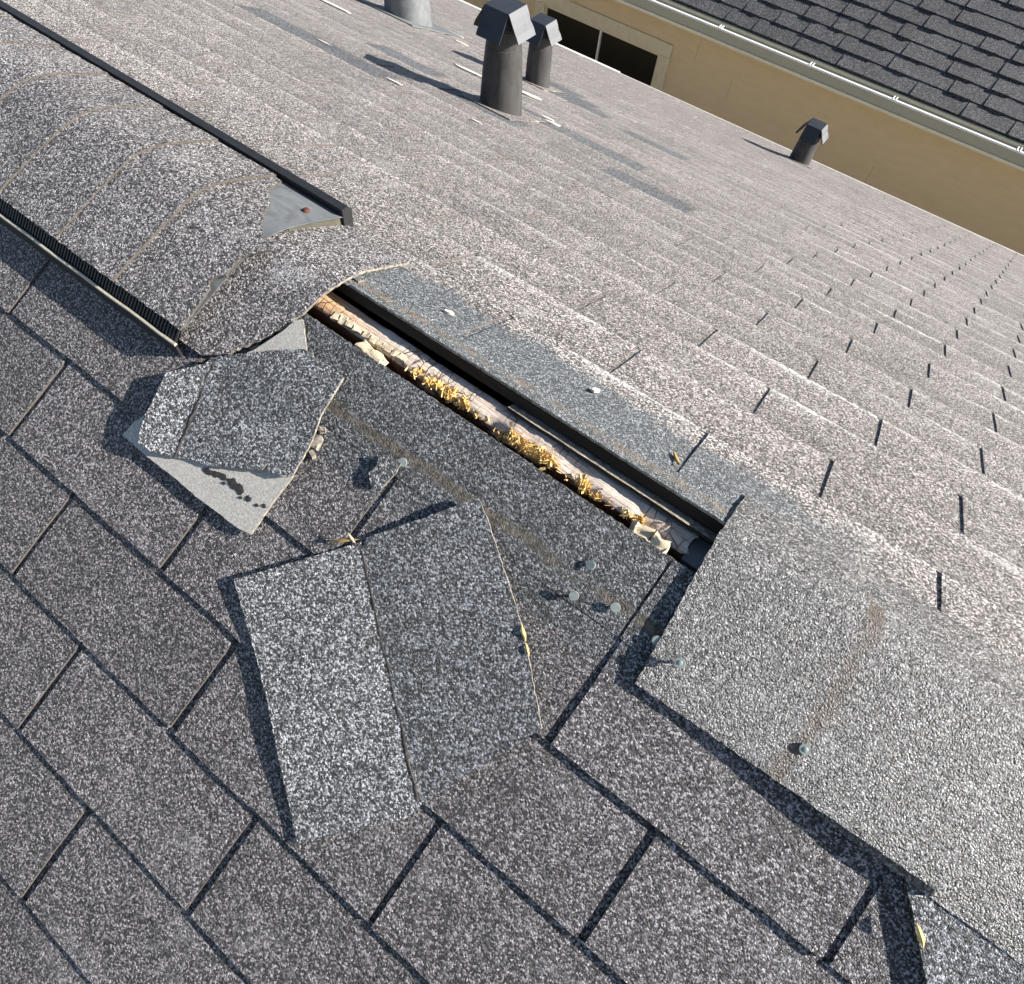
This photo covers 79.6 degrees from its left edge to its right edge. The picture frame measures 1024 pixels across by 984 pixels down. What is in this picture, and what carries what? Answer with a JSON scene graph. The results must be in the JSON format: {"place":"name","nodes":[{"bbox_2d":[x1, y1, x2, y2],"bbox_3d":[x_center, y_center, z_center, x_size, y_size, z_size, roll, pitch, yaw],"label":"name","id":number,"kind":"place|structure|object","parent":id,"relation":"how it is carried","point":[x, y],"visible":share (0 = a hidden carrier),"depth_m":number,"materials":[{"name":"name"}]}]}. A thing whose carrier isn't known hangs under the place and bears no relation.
{"place":"outdoors","nodes":[
{"label":"outdoors","id":0,"kind":"place"},
{"bbox_2d":[0,0,1023,983],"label":"shingle roof","id":1,"kind":"structure","parent":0,"point":[774,624],"depth_m":0.72,"materials":[{"name":"shingle"},{"name":"plywood"}]},
{"bbox_2d":[0,0,353,356],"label":"ridge vent","id":2,"kind":"object","parent":1,"relation":"on","point":[159,217],"visible":1,"depth_m":0.84,"materials":[{"name":"black plastic"}]},
{"bbox_2d":[123,349,343,534],"bbox_3d":[-0.336,-0.098,0.747,0.232,0.100,0.201,35,64,14],"label":"loose ridge cap","id":3,"kind":"object","parent":1,"relation":"on","point":[230,438],"visible":1,"depth_m":0.74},
{"bbox_2d":[248,319,306,352],"bbox_3d":[-0.291,-0.169,0.750,0.095,0.040,0.051,-21,64,-15],"label":"torn flap","id":4,"kind":"object","parent":1,"relation":"on","point":[292,336],"visible":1,"depth_m":0.75,"materials":[{"name":"grey"}]},
{"bbox_2d":[308,449,316,459],"bbox_3d":[-0.234,-0.044,0.723,0.007,0.008,0.010,-33,73,-21],"label":"shingle crumb","id":5,"kind":"object","parent":1,"relation":"on","point":[311,452],"visible":1,"depth_m":0.72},
{"bbox_2d":[311,434,323,451],"bbox_3d":[-0.230,-0.058,0.725,0.011,0.009,0.018,19,68,6],"label":"shingle crumb","id":6,"kind":"object","parent":1,"relation":"on","point":[317,442],"visible":1,"depth_m":0.72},
{"bbox_2d":[319,427,325,433],"bbox_3d":[-0.224,-0.073,0.727,0.008,0.008,0.006,-1,61,-8],"label":"shingle crumb","id":7,"kind":"object","parent":1,"relation":"on","point":[322,430],"visible":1,"depth_m":0.72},
{"bbox_2d":[321,0,350,13],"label":"shingle scrap","id":8,"kind":"object","parent":1,"relation":"on","point":[338,7],"visible":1,"depth_m":2.60,"materials":[{"name":"white"}]},
{"bbox_2d":[331,538,358,542],"bbox_3d":[-0.189,0.055,0.692,0.035,0.010,0.004,6,60,-1],"label":"wood splinter","id":9,"kind":"object","parent":1,"relation":"on","point":[340,540],"visible":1,"depth_m":0.69,"materials":[{"name":"yellow wood"}]},
{"bbox_2d":[369,456,400,487],"bbox_3d":[-0.149,-0.023,0.704,0.031,0.018,0.037,35,64,14],"label":"shingle fragment","id":10,"kind":"object","parent":1,"relation":"on","point":[383,471],"visible":1,"depth_m":0.70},
{"bbox_2d":[234,499,541,844],"bbox_3d":[-0.135,0.182,0.666,0.288,0.174,0.304,-16,63,-13],"label":"loose ridge cap","id":11,"kind":"object","parent":1,"relation":"on","point":[394,666],"visible":1,"depth_m":0.66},
{"bbox_2d":[521,624,525,640],"bbox_3d":[0.012,0.146,0.637,0.015,0.005,0.011,35,64,14],"label":"wood splinter","id":12,"kind":"object","parent":11,"relation":"on","point":[523,633],"visible":1,"depth_m":0.64,"materials":[{"name":"beige wood"}]},
{"bbox_2d":[386,77,402,85],"bbox_3d":[-0.345,-1.203,1.800,0.063,0.008,0.012,30,63,12],"label":"shingle scrap","id":13,"kind":"object","parent":1,"relation":"on","point":[394,81],"visible":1,"depth_m":1.80,"materials":[{"name":"white"}]},
{"bbox_2d":[358,0,461,36],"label":"vent pipe","id":14,"kind":"object","parent":1,"relation":"on","point":[415,13],"visible":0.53,"depth_m":3.00,"materials":[{"name":"grey metal"}]},
{"bbox_2d":[444,309,454,314],"bbox_3d":[-0.081,-0.233,0.795,0.013,0.006,0.008,35,64,14],"label":"dry leaf","id":15,"kind":"object","parent":1,"relation":"on","point":[446,311],"visible":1,"depth_m":0.79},
{"bbox_2d":[455,64,481,77],"bbox_3d":[-0.159,-1.662,2.432,0.171,0.022,0.038,26,62,10],"label":"shingle scrap","id":16,"kind":"object","parent":1,"relation":"on","point":[470,71],"visible":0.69,"depth_m":2.43,"materials":[{"name":"white"}]},
{"bbox_2d":[457,0,546,122],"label":"vent pipe","id":17,"kind":"object","parent":1,"relation":"on","point":[505,29],"visible":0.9,"depth_m":1.86,"materials":[{"name":"grey metal"}]},
{"bbox_2d":[522,91,541,99],"bbox_3d":[0.073,-1.593,2.466,0.097,0.031,0.050,19,61,6],"label":"shingle scrap","id":18,"kind":"object","parent":1,"relation":"on","point":[528,94],"visible":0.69,"depth_m":2.46,"materials":[{"name":"white"}]},
{"bbox_2d":[522,13,563,92],"bbox_3d":[0.127,-1.906,2.733,0.174,0.352,0.186,35,64,14],"label":"vent pipe","id":19,"kind":"object","parent":1,"relation":"on","point":[544,39],"visible":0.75,"depth_m":2.65,"materials":[{"name":"grey metal"}]},
{"bbox_2d":[544,119,560,126],"bbox_3d":[0.141,-1.285,2.139,0.058,0.016,0.027,26,62,10],"label":"shingle scrap","id":20,"kind":"object","parent":1,"relation":"on","point":[553,123],"visible":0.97,"depth_m":2.13,"materials":[{"name":"white"}]},
{"bbox_2d":[591,387,599,392],"bbox_3d":[0.103,-0.126,0.759,0.009,0.007,0.011,35,64,14],"label":"dry leaf","id":21,"kind":"object","parent":1,"relation":"on","point":[595,390],"visible":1,"depth_m":0.76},
{"bbox_2d":[673,452,679,464],"bbox_3d":[0.188,-0.039,0.702,0.014,0.010,0.016,35,64,14],"label":"dry leaf","id":22,"kind":"object","parent":1,"relation":"on","point":[676,458],"visible":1,"depth_m":0.70,"materials":[{"name":"plant"}]},
{"bbox_2d":[781,118,827,168],"bbox_3d":[1.932,-2.257,4.045,0.216,0.347,0.229,35,64,14],"label":"vent pipe","id":23,"kind":"object","parent":1,"relation":"on","point":[815,131],"visible":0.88,"depth_m":3.94,"materials":[{"name":"grey metal"}]},
{"bbox_2d":[904,878,1023,983],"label":"loose ridge cap","id":24,"kind":"object","parent":1,"relation":"on","point":[956,950],"visible":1,"depth_m":0.53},
{"bbox_2d":[916,923,925,948],"bbox_3d":[0.354,0.385,0.533,0.014,0.006,0.013,35,64,14],"label":"wood splinter","id":25,"kind":"object","parent":24,"relation":"on","point":[921,939],"visible":1,"depth_m":0.53,"materials":[{"name":"beige wood"}]},
{"bbox_2d":[463,0,1023,254],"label":"neighbouring house","id":26,"kind":"structure","parent":0,"point":[919,104],"depth_m":4.95,"materials":[{"name":"asphalt shingle"},{"name":"siding"}]},
{"bbox_2d":[534,0,673,91],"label":"window","id":27,"kind":"structure","parent":26,"relation":"in","point":[643,57],"depth_m":5.88,"materials":[{"name":"black glass"}]}
]}

